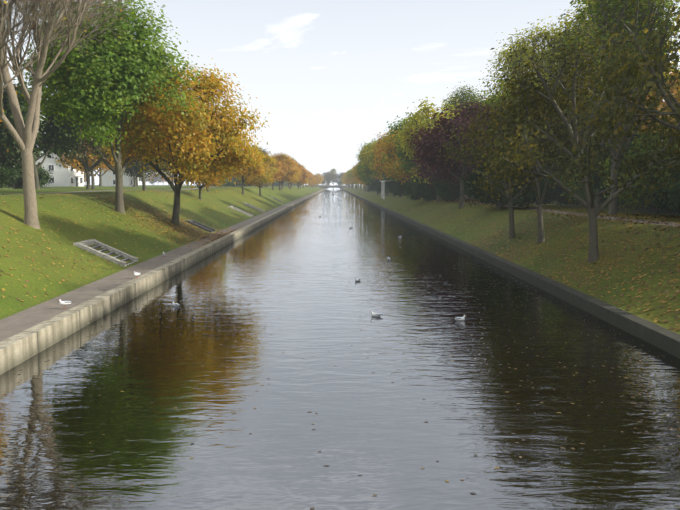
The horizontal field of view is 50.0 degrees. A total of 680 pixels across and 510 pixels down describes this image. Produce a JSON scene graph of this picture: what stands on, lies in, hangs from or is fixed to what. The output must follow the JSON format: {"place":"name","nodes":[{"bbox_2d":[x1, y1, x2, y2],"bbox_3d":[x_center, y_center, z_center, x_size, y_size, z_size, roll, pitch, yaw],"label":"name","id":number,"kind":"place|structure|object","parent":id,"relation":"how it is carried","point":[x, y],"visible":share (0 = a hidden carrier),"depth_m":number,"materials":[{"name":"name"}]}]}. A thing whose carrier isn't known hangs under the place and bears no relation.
{"place":"outdoors","nodes":[
{"label":"outdoors","id":0,"kind":"place"},
{"bbox_2d":[0,188,679,509],"bbox_3d":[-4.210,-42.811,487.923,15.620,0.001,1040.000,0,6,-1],"label":"canal water","id":1,"kind":"structure","parent":0,"point":[380,436],"depth_m":14.57,"materials":[{"name":"grey liquid"}]},
{"bbox_2d":[0,232,679,509],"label":"floating leaves","id":2,"kind":"object","parent":1,"relation":"on","point":[72,486],"visible":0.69,"depth_m":16.18,"materials":[{"name":"brown plant"}]},
{"bbox_2d":[370,311,382,316],"bbox_3d":[1.153,1.920,23.096,0.450,0.265,0.140,2,6,21],"label":"gull","id":3,"kind":"object","parent":1,"relation":"on","point":[375,314],"depth_m":23.06,"materials":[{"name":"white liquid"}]},
{"bbox_2d":[453,315,465,320],"bbox_3d":[3.681,1.985,22.426,0.450,0.265,0.140,-1,6,-10],"label":"gull","id":4,"kind":"object","parent":1,"relation":"on","point":[459,318],"depth_m":22.38,"materials":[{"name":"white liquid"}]},
{"bbox_2d":[0,185,679,333],"bbox_3d":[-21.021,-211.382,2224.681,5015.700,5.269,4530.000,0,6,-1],"label":"terrain","id":5,"kind":"structure","parent":0,"point":[15,288],"depth_m":36.16,"materials":[{"name":"green plant"}]},
{"bbox_2d":[0,167,11,188],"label":"bush","id":6,"kind":"object","parent":5,"relation":"on","point":[3,174],"visible":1,"depth_m":60.67,"materials":[{"name":"green plant"}]},
{"bbox_2d":[0,157,22,188],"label":"bush","id":7,"kind":"object","parent":5,"relation":"on","point":[15,178],"visible":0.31,"depth_m":73.14,"materials":[{"name":"green plant"}]},
{"bbox_2d":[2,185,22,188],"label":"bush","id":8,"kind":"object","parent":5,"relation":"on","point":[21,186],"visible":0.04,"depth_m":80.83,"materials":[{"name":"green plant"}]},
{"bbox_2d":[5,106,47,159],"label":"tree","id":9,"kind":"object","parent":5,"relation":"on","point":[38,140],"visible":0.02,"depth_m":108.86,"materials":[{"name":"green plant"}]},
{"bbox_2d":[0,79,86,189],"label":"dark tree","id":10,"kind":"object","parent":5,"relation":"on","point":[52,141],"visible":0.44,"depth_m":65.72,"materials":[{"name":"green plant"}]},
{"bbox_2d":[36,164,55,186],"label":"bush","id":11,"kind":"object","parent":5,"relation":"on","point":[44,177],"visible":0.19,"depth_m":74.77,"materials":[{"name":"green plant"}]},
{"bbox_2d":[35,153,83,186],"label":"house","id":12,"kind":"structure","parent":5,"relation":"on","point":[62,175],"depth_m":159.75,"materials":[{"name":"paint"}]},
{"bbox_2d":[0,0,133,228],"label":"bare tree","id":13,"kind":"object","parent":5,"relation":"on","point":[24,135],"visible":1,"depth_m":32.03,"materials":[{"name":"brown plant"}]},
{"bbox_2d":[54,137,114,188],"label":"tree","id":14,"kind":"object","parent":5,"relation":"on","point":[91,159],"visible":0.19,"depth_m":110.72,"materials":[{"name":"orange plant"}]},
{"bbox_2d":[40,97,137,188],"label":"dark tree","id":15,"kind":"object","parent":5,"relation":"on","point":[81,158],"visible":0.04,"depth_m":88.00,"materials":[{"name":"orange plant"}]},
{"bbox_2d":[73,239,137,266],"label":"bank steps","id":16,"kind":"structure","parent":5,"relation":"on","point":[85,244],"depth_m":33.44,"materials":[{"name":"concrete"}]},
{"bbox_2d":[94,164,121,185],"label":"tree","id":17,"kind":"object","parent":5,"relation":"on","point":[100,179],"depth_m":148.37,"materials":[{"name":"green plant"}]},
{"bbox_2d":[10,0,215,213],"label":"green tree","id":18,"kind":"object","parent":5,"relation":"on","point":[110,84],"visible":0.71,"depth_m":42.13,"materials":[{"name":"green plant"}]},
{"bbox_2d":[101,168,138,186],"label":"house","id":19,"kind":"structure","parent":5,"relation":"on","point":[111,181],"depth_m":198.16,"materials":[{"name":"paint"}]},
{"bbox_2d":[99,136,166,189],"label":"tree","id":20,"kind":"object","parent":5,"relation":"on","point":[139,166],"visible":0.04,"depth_m":69.05,"materials":[{"name":"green plant"}]},
{"bbox_2d":[125,160,155,186],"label":"dark tree","id":21,"kind":"object","parent":5,"relation":"on","point":[137,175],"depth_m":158.27,"materials":[{"name":"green plant"}]},
{"bbox_2d":[121,155,166,186],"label":"dark tree","id":22,"kind":"object","parent":5,"relation":"on","point":[133,170],"visible":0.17,"depth_m":128.22,"materials":[{"name":"green plant"}]},
{"bbox_2d":[0,186,296,194],"bbox_3d":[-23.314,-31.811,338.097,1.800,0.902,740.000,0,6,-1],"label":"path","id":23,"kind":"structure","parent":5,"relation":"on","point":[112,190],"depth_m":59.32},
{"bbox_2d":[145,170,162,178],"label":"dark tree","id":24,"kind":"object","parent":5,"relation":"on","point":[146,172],"depth_m":197.62,"materials":[{"name":"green plant"}]},
{"bbox_2d":[152,174,161,182],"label":"dark tree","id":25,"kind":"object","parent":5,"relation":"on","point":[158,178],"visible":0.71,"depth_m":820.44,"materials":[{"name":"plant"}]},
{"bbox_2d":[0,189,322,341],"bbox_3d":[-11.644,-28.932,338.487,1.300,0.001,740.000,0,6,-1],"label":"towpath","id":26,"kind":"structure","parent":5,"relation":"on","point":[16,323],"depth_m":25.49,"materials":[{"name":"grey concrete"}]},
{"bbox_2d":[59,299,72,304],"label":"gull","id":27,"kind":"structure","parent":26,"relation":"on","point":[64,302],"depth_m":21.41,"materials":[{"name":"white"}]},
{"bbox_2d":[0,189,324,374],"bbox_3d":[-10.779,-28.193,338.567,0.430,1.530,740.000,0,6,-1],"label":"wall","id":28,"kind":"structure","parent":5,"relation":"on","point":[20,347],"depth_m":22.73,"materials":[{"name":"concrete"}]},
{"bbox_2d":[158,162,173,183],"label":"tree","id":29,"kind":"object","parent":5,"relation":"on","point":[167,173],"depth_m":170.33,"materials":[{"name":"green plant"}]},
{"bbox_2d":[97,54,270,225],"bbox_3d":[-11.193,-7.872,51.252,12.538,12.457,13.375,0,6,-1],"label":"yellow tree","id":30,"kind":"object","parent":5,"relation":"on","point":[218,138],"visible":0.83,"depth_m":48.47,"materials":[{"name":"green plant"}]},
{"bbox_2d":[186,220,214,232],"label":"bank steps","id":31,"kind":"structure","parent":5,"relation":"on","point":[200,225],"depth_m":55.61,"materials":[{"name":"grey concrete"}]},
{"bbox_2d":[182,156,221,199],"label":"tree","id":32,"kind":"object","parent":5,"relation":"on","point":[204,183],"visible":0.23,"depth_m":76.19,"materials":[{"name":"orange plant"}]},
{"bbox_2d":[198,174,229,185],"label":"shrub","id":33,"kind":"object","parent":5,"relation":"on","point":[226,180],"visible":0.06,"depth_m":223.42,"materials":[{"name":"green plant"}]},
{"bbox_2d":[214,175,233,186],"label":"shrub","id":34,"kind":"object","parent":5,"relation":"on","point":[229,183],"visible":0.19,"depth_m":230.31,"materials":[{"name":"green plant"}]},
{"bbox_2d":[226,176,239,186],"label":"shrub","id":35,"kind":"object","parent":5,"relation":"on","point":[235,182],"visible":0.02,"depth_m":239.36,"materials":[{"name":"green plant"}]},
{"bbox_2d":[228,206,252,216],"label":"bank steps","id":36,"kind":"structure","parent":5,"relation":"on","point":[241,211],"depth_m":82.64,"materials":[{"name":"concrete"}]},
{"bbox_2d":[225,145,268,194],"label":"tree","id":37,"kind":"object","parent":5,"relation":"on","point":[255,173],"visible":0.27,"depth_m":111.75,"materials":[{"name":"orange plant"}]},
{"bbox_2d":[243,203,264,211],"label":"bank steps","id":38,"kind":"structure","parent":5,"relation":"on","point":[254,207],"depth_m":96.55,"materials":[{"name":"concrete"}]},
{"bbox_2d":[238,152,277,196],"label":"tree","id":39,"kind":"object","parent":5,"relation":"on","point":[265,177],"visible":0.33,"depth_m":124.57,"materials":[{"name":"orange plant"}]},
{"bbox_2d":[252,145,269,185],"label":"dark tree","id":40,"kind":"object","parent":5,"relation":"on","point":[265,153],"visible":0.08,"depth_m":284.80,"materials":[{"name":"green plant"}]},
{"bbox_2d":[258,150,279,187],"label":"tree","id":41,"kind":"object","parent":5,"relation":"on","point":[270,164],"visible":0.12,"depth_m":157.62,"materials":[{"name":"orange plant"}]},
{"bbox_2d":[261,158,285,189],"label":"tree","id":42,"kind":"object","parent":5,"relation":"on","point":[278,165],"visible":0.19,"depth_m":169.97,"materials":[{"name":"orange plant"}]},
{"bbox_2d":[270,150,299,189],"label":"tree","id":43,"kind":"object","parent":5,"relation":"on","point":[281,158],"visible":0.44,"depth_m":197.77,"materials":[{"name":"orange plant"}]},
{"bbox_2d":[276,163,297,188],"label":"tree","id":44,"kind":"object","parent":5,"relation":"on","point":[286,179],"visible":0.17,"depth_m":217.23,"materials":[{"name":"orange plant"}]},
{"bbox_2d":[278,154,300,187],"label":"tree","id":45,"kind":"object","parent":5,"relation":"on","point":[293,163],"visible":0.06,"depth_m":238.94,"materials":[{"name":"orange plant"}]},
{"bbox_2d":[289,166,301,189],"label":"tree","id":46,"kind":"object","parent":5,"relation":"on","point":[296,179],"visible":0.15,"depth_m":248.73,"materials":[{"name":"orange plant"}]},
{"bbox_2d":[288,159,302,187],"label":"tree","id":47,"kind":"object","parent":5,"relation":"on","point":[297,165],"visible":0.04,"depth_m":263.64,"materials":[{"name":"orange plant"}]},
{"bbox_2d":[293,178,306,188],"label":"tree","id":48,"kind":"object","parent":5,"relation":"on","point":[302,182],"visible":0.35,"depth_m":320.77,"materials":[{"name":"orange plant"}]},
{"bbox_2d":[292,164,311,188],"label":"tree","id":49,"kind":"object","parent":5,"relation":"on","point":[305,175],"visible":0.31,"depth_m":295.75,"materials":[{"name":"orange plant"}]},
{"bbox_2d":[307,177,315,185],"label":"tree","id":50,"kind":"object","parent":5,"relation":"on","point":[312,182],"visible":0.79,"depth_m":458.14,"materials":[{"name":"orange plant"}]},
{"bbox_2d":[321,171,335,185],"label":"dark tree","id":51,"kind":"object","parent":5,"relation":"on","point":[328,177],"visible":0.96,"depth_m":782.32,"materials":[{"name":"grey plant"}]},
{"bbox_2d":[319,185,347,188],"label":"bridge","id":52,"kind":"structure","parent":5,"relation":"on","point":[326,187],"depth_m":686.81,"materials":[{"name":"concrete"}]},
{"bbox_2d":[332,172,343,185],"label":"dark tree","id":53,"kind":"object","parent":5,"relation":"on","point":[338,176],"visible":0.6,"depth_m":811.02,"materials":[{"name":"grey plant"}]},
{"bbox_2d":[0,187,679,330],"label":"leaf litter","id":54,"kind":"object","parent":5,"relation":"on","point":[575,216],"visible":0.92,"depth_m":38.59,"materials":[{"name":"plant"}]},
{"bbox_2d":[346,168,363,189],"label":"tree","id":55,"kind":"object","parent":5,"relation":"on","point":[348,174],"visible":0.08,"depth_m":359.68,"materials":[{"name":"green plant"}]},
{"bbox_2d":[351,164,365,190],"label":"tree","id":56,"kind":"object","parent":5,"relation":"on","point":[356,181],"visible":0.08,"depth_m":281.53,"materials":[{"name":"green plant"}]},
{"bbox_2d":[352,160,366,190],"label":"tree","id":57,"kind":"object","parent":5,"relation":"on","point":[354,166],"visible":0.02,"depth_m":270.20,"materials":[{"name":"green plant"}]},
{"bbox_2d":[355,169,368,191],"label":"tree","id":58,"kind":"object","parent":5,"relation":"on","point":[359,181],"visible":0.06,"depth_m":247.89,"materials":[{"name":"brown plant"}]},
{"bbox_2d":[355,140,379,194],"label":"tree","id":59,"kind":"object","parent":5,"relation":"on","point":[368,179],"visible":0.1,"depth_m":189.97,"materials":[{"name":"green plant"}]},
{"bbox_2d":[366,178,376,190],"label":"shrub","id":60,"kind":"object","parent":5,"relation":"on","point":[371,188],"visible":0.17,"depth_m":212.16,"materials":[{"name":"green plant"}]},
{"bbox_2d":[355,134,388,196],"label":"tree","id":61,"kind":"object","parent":5,"relation":"on","point":[365,155],"visible":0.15,"depth_m":160.09,"materials":[{"name":"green plant"}]},
{"bbox_2d":[356,139,387,179],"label":"tree","id":62,"kind":"object","parent":5,"relation":"on","point":[367,171],"visible":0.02,"depth_m":170.76,"materials":[{"name":"green plant"}]},
{"bbox_2d":[362,167,384,180],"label":"tree","id":63,"kind":"object","parent":5,"relation":"on","point":[374,175],"depth_m":179.03,"materials":[{"name":"green plant"}]},
{"bbox_2d":[372,179,381,189],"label":"shrub","id":64,"kind":"object","parent":5,"relation":"on","point":[374,184],"visible":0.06,"depth_m":190.38,"materials":[{"name":"green plant"}]},
{"bbox_2d":[366,143,395,196],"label":"tree","id":65,"kind":"object","parent":5,"relation":"on","point":[372,154],"visible":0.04,"depth_m":147.72,"materials":[{"name":"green plant"}]},
{"bbox_2d":[375,178,390,192],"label":"shrub","id":66,"kind":"object","parent":5,"relation":"on","point":[378,187],"visible":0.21,"depth_m":169.57,"materials":[{"name":"green plant"}]},
{"bbox_2d":[368,129,401,196],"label":"tree","id":67,"kind":"object","parent":5,"relation":"on","point":[379,156],"visible":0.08,"depth_m":135.74,"materials":[{"name":"green plant"}]},
{"bbox_2d":[381,180,389,198],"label":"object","id":68,"kind":"object","parent":5,"relation":"on","point":[382,189],"visible":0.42,"depth_m":149.93,"materials":[{"name":"paint"}]},
{"bbox_2d":[384,176,392,192],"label":"shrub","id":69,"kind":"object","parent":5,"relation":"on","point":[388,183],"visible":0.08,"depth_m":150.96,"materials":[{"name":"green plant"}]},
{"bbox_2d":[379,127,414,190],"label":"tree","id":70,"kind":"object","parent":5,"relation":"on","point":[392,165],"visible":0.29,"depth_m":114.06,"materials":[{"name":"orange plant"}]},
{"bbox_2d":[387,178,409,194],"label":"shrub","id":71,"kind":"object","parent":5,"relation":"on","point":[394,190],"visible":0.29,"depth_m":133.68,"materials":[{"name":"green plant"}]},
{"bbox_2d":[377,118,423,180],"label":"tree","id":72,"kind":"object","parent":5,"relation":"on","point":[395,127],"visible":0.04,"depth_m":122.73,"materials":[{"name":"green plant"}]},
{"bbox_2d":[389,126,425,199],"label":"tree","id":73,"kind":"object","parent":5,"relation":"on","point":[410,165],"visible":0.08,"depth_m":103.62,"materials":[{"name":"green plant"}]},
{"bbox_2d":[397,177,434,193],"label":"shrub","id":74,"kind":"object","parent":5,"relation":"on","point":[400,186],"visible":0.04,"depth_m":117.09,"materials":[{"name":"green plant"}]},
{"bbox_2d":[401,173,442,200],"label":"shrub","id":75,"kind":"object","parent":5,"relation":"on","point":[427,191],"visible":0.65,"depth_m":97.84,"materials":[{"name":"green plant"}]},
{"bbox_2d":[384,97,461,201],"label":"tree","id":76,"kind":"object","parent":5,"relation":"on","point":[417,120],"visible":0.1,"depth_m":90.68,"materials":[{"name":"green plant"}]},
{"bbox_2d":[412,150,461,201],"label":"purple tree","id":77,"kind":"object","parent":5,"relation":"on","point":[432,175],"visible":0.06,"depth_m":84.58,"materials":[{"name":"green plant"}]},
{"bbox_2d":[431,177,467,201],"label":"bush","id":78,"kind":"object","parent":5,"relation":"on","point":[443,190],"visible":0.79,"depth_m":83.84,"materials":[{"name":"green plant"}]},
{"bbox_2d":[439,95,467,115],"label":"tall tree","id":79,"kind":"object","parent":5,"relation":"on","point":[448,105],"visible":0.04,"depth_m":132.72,"materials":[{"name":"green plant"}]},
{"bbox_2d":[402,95,511,208],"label":"purple tree","id":80,"kind":"object","parent":5,"relation":"on","point":[430,154],"visible":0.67,"depth_m":69.53,"materials":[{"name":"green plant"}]},
{"bbox_2d":[440,81,485,116],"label":"tall tree","id":81,"kind":"object","parent":5,"relation":"on","point":[469,96],"visible":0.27,"depth_m":107.50,"materials":[{"name":"green plant"}]},
{"bbox_2d":[464,195,472,203],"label":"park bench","id":82,"kind":"object","parent":5,"relation":"on","point":[465,196],"visible":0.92,"depth_m":73.99,"materials":[{"name":"brown wood"}]},
{"bbox_2d":[459,155,542,210],"bbox_3d":[12.797,-5.455,56.944,5.735,5.560,7.261,-5,7,-40],"label":"bush","id":83,"kind":"object","parent":5,"relation":"on","point":[521,199],"visible":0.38,"depth_m":56.76,"materials":[{"name":"green plant"}]},
{"bbox_2d":[439,79,570,171],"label":"tree","id":84,"kind":"object","parent":5,"relation":"on","point":[495,100],"visible":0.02,"depth_m":75.18,"materials":[{"name":"green plant"}]},
{"bbox_2d":[342,189,679,357],"bbox_3d":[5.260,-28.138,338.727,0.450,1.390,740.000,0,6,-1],"label":"wall","id":85,"kind":"structure","parent":5,"relation":"on","point":[664,339],"depth_m":25.05,"materials":[{"name":"concrete"}]},
{"bbox_2d":[476,38,548,122],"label":"tall tree","id":86,"kind":"object","parent":5,"relation":"on","point":[499,66],"visible":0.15,"depth_m":80.68,"materials":[{"name":"green plant"}]},
{"bbox_2d":[483,180,546,204],"bbox_3d":[13.715,-5.563,59.275,6.354,4.865,5.018,2,6,21],"label":"bush","id":87,"kind":"object","parent":5,"relation":"on","point":[528,198],"depth_m":58.80,"materials":[{"name":"green plant"}]},
{"bbox_2d":[435,87,595,238],"bbox_3d":[10.362,-5.035,42.186,8.998,9.029,8.867,5,7,40],"label":"tree","id":88,"kind":"object","parent":5,"relation":"on","point":[511,214],"visible":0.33,"depth_m":42.43,"materials":[{"name":"green plant"}]},
{"bbox_2d":[487,19,597,206],"bbox_3d":[17.845,-12.346,65.688,10.301,16.915,10.521,-4,7,-34],"label":"tall tree","id":89,"kind":"object","parent":5,"relation":"on","point":[518,57],"visible":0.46,"depth_m":63.73,"materials":[{"name":"green plant"}]},
{"bbox_2d":[461,81,640,243],"bbox_3d":[10.509,-4.541,37.462,9.195,8.748,9.147,-3,6,-25],"label":"tree","id":90,"kind":"object","parent":5,"relation":"on","point":[539,199],"visible":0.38,"depth_m":37.37,"materials":[{"name":"green plant"}]},
{"bbox_2d":[541,159,586,205],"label":"shrub","id":91,"kind":"object","parent":5,"relation":"on","point":[555,193],"visible":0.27,"depth_m":68.10,"materials":[{"name":"green plant"}]},
{"bbox_2d":[464,18,679,262],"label":"tree","id":92,"kind":"object","parent":5,"relation":"on","point":[576,154],"visible":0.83,"depth_m":29.27,"materials":[{"name":"green plant"}]},
{"bbox_2d":[551,22,613,201],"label":"tall tree","id":93,"kind":"object","parent":5,"relation":"on","point":[593,96],"depth_m":79.04,"materials":[{"name":"green plant"}]},
{"bbox_2d":[524,0,673,208],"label":"tall tree","id":94,"kind":"object","parent":5,"relation":"on","point":[597,205],"visible":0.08,"depth_m":60.49,"materials":[{"name":"green plant"}]},
{"bbox_2d":[570,24,645,135],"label":"tall tree","id":95,"kind":"object","parent":5,"relation":"on","point":[590,98],"visible":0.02,"depth_m":70.15,"materials":[{"name":"green plant"}]},
{"bbox_2d":[554,0,679,214],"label":"tall tree","id":96,"kind":"object","parent":5,"relation":"on","point":[620,10],"visible":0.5,"depth_m":44.95,"materials":[{"name":"green plant"}]},
{"bbox_2d":[555,0,679,210],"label":"tall tree","id":97,"kind":"object","parent":5,"relation":"on","point":[651,89],"visible":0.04,"depth_m":54.96,"materials":[{"name":"green plant"}]},
{"bbox_2d":[568,0,679,164],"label":"tree","id":98,"kind":"object","parent":5,"relation":"on","point":[670,100],"visible":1,"depth_m":22.05,"materials":[{"name":"green plant"}]},
{"bbox_2d":[595,128,670,214],"bbox_3d":[21.270,-5.470,49.024,8.556,6.489,8.303,-3,6,-30],"label":"shrub","id":99,"kind":"object","parent":5,"relation":"on","point":[630,200],"visible":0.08,"depth_m":48.90,"materials":[{"name":"green plant"}]},
{"bbox_2d":[626,128,679,193],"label":"shrub","id":100,"kind":"object","parent":5,"relation":"on","point":[654,177],"visible":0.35,"depth_m":43.97,"materials":[{"name":"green plant"}]},
{"bbox_2d":[628,66,679,136],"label":"tree","id":101,"kind":"object","parent":5,"relation":"on","point":[672,92],"visible":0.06,"depth_m":84.22,"materials":[{"name":"orange plant"}]},
{"bbox_2d":[646,166,679,215],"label":"bush","id":102,"kind":"object","parent":5,"relation":"on","point":[670,201],"visible":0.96,"depth_m":38.00,"materials":[{"name":"green plant"}]},
{"bbox_2d":[659,69,679,130],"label":"tree","id":103,"kind":"object","parent":5,"relation":"on","point":[677,95],"visible":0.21,"depth_m":59.81,"materials":[{"name":"orange plant"}]},
{"bbox_2d":[3,0,679,185],"label":"sky","id":104,"kind":"structure","parent":0,"point":[329,76],"materials":[{"name":"white"}]},
{"bbox_2d":[354,187,679,225],"bbox_3d":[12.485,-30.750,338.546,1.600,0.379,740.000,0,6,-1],"label":"footpath","id":105,"kind":"structure","parent":0,"point":[607,217],"depth_m":41.93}
]}

